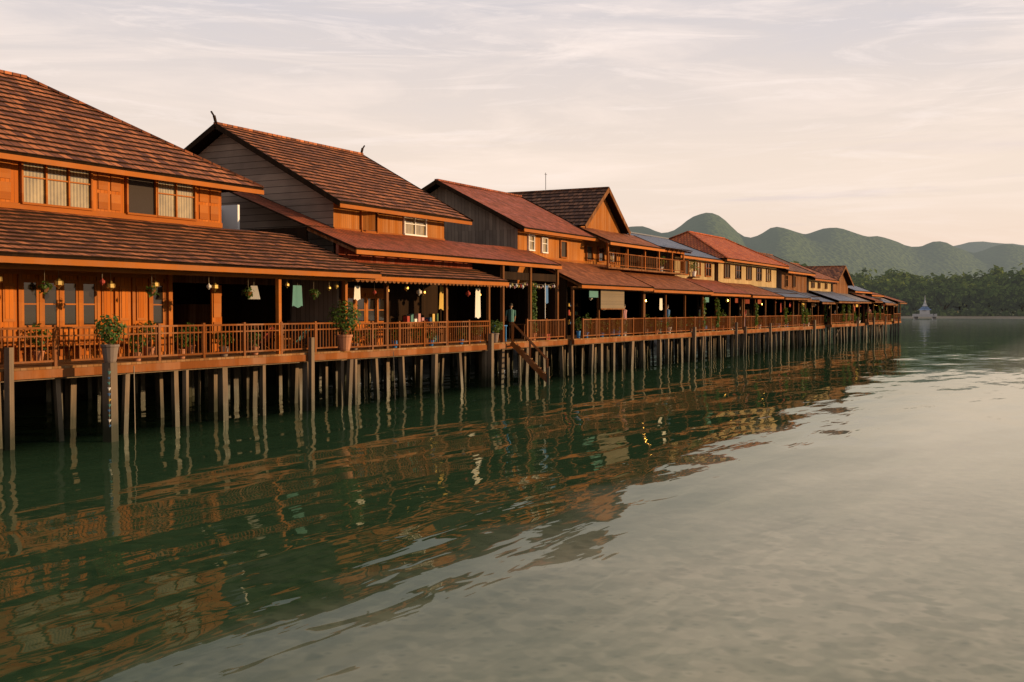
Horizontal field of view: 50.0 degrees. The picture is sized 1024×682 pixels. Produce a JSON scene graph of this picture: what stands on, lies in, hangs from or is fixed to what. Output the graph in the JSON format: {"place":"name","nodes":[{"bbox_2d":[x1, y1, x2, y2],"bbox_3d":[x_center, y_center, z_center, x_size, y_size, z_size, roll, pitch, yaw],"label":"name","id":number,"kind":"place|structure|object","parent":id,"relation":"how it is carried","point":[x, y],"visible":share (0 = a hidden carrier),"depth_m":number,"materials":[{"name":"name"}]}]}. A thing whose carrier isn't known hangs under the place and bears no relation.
{"place":"outdoors","nodes":[
{"label":"outdoors","id":0,"kind":"place"},
{"bbox_2d":[14,331,783,397],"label":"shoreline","id":1,"kind":"structure","parent":0,"point":[32,388],"depth_m":48.28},
{"bbox_2d":[0,318,1023,681],"bbox_3d":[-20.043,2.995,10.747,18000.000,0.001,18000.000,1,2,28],"label":"sea water","id":2,"kind":"structure","parent":0,"point":[848,510],"depth_m":16.72,"materials":[{"name":"green liquid"}]},
{"bbox_2d":[0,70,381,449],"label":"stilt house","id":3,"kind":"structure","parent":2,"relation":"in","point":[124,254],"depth_m":32.40,"materials":[{"name":"brown wood"}]},
{"bbox_2d":[130,111,568,404],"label":"stilt house","id":4,"kind":"structure","parent":2,"relation":"in","point":[434,294],"depth_m":44.13,"materials":[{"name":"brown wood"}]},
{"bbox_2d":[380,179,654,375],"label":"house","id":5,"kind":"structure","parent":2,"relation":"in","point":[506,219],"depth_m":56.63,"materials":[{"name":"brown wood"}]},
{"bbox_2d":[507,173,713,366],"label":"gabled house","id":6,"kind":"structure","parent":2,"relation":"in","point":[596,211],"depth_m":65.76,"materials":[{"name":"brown wood"}]},
{"bbox_2d":[609,232,750,359],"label":"stilt house","id":7,"kind":"structure","parent":2,"relation":"in","point":[699,270],"depth_m":76.94,"materials":[{"name":"brown wood"}]},
{"bbox_2d":[648,231,811,354],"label":"stilt house","id":8,"kind":"structure","parent":2,"relation":"in","point":[748,270],"depth_m":87.97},
{"bbox_2d":[726,262,861,343],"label":"house","id":9,"kind":"structure","parent":2,"relation":"in","point":[818,283],"depth_m":110.27,"materials":[{"name":"brown wood"}]},
{"bbox_2d":[754,252,835,346],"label":"house","id":10,"kind":"structure","parent":2,"relation":"in","point":[793,278],"depth_m":101.29,"materials":[{"name":"brown wood"}]},
{"bbox_2d":[749,265,871,339],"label":"house","id":11,"kind":"structure","parent":2,"relation":"in","point":[841,274],"depth_m":120.13,"materials":[{"name":"brown wood"}]},
{"bbox_2d":[764,285,892,338],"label":"house","id":12,"kind":"structure","parent":2,"relation":"in","point":[873,317],"depth_m":127.08,"materials":[{"name":"brown wood"}]},
{"bbox_2d":[811,296,906,335],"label":"house","id":13,"kind":"structure","parent":2,"relation":"in","point":[896,316],"depth_m":142.55,"materials":[{"name":"brown wood"}]},
{"bbox_2d":[833,292,897,336],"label":"house","id":14,"kind":"structure","parent":2,"relation":"in","point":[887,315],"depth_m":137.98,"materials":[{"name":"brown wood"}]},
{"bbox_2d":[0,0,1023,246],"label":"sky","id":15,"kind":"structure","parent":0,"point":[901,121],"materials":[{"name":"white"}]},
{"bbox_2d":[629,213,1023,309],"bbox_3d":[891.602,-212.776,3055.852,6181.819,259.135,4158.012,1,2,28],"label":"hills","id":16,"kind":"structure","parent":0,"point":[853,252],"depth_m":2256.42,"materials":[{"name":"green plant"}]},
{"bbox_2d":[901,310,1023,318],"bbox_3d":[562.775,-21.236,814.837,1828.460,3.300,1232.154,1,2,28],"label":"shore land","id":17,"kind":"structure","parent":0,"point":[994,317],"depth_m":419.04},
{"bbox_2d":[791,261,1023,315],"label":"shore trees","id":18,"kind":"object","parent":17,"relation":"on","point":[996,290],"visible":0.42,"depth_m":432.66,"materials":[{"name":"green plant"}]},
{"bbox_2d":[912,299,936,318],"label":"shore stupa pavilion","id":19,"kind":"structure","parent":17,"relation":"on","point":[924,309],"depth_m":380.15,"materials":[{"name":"grey paint"}]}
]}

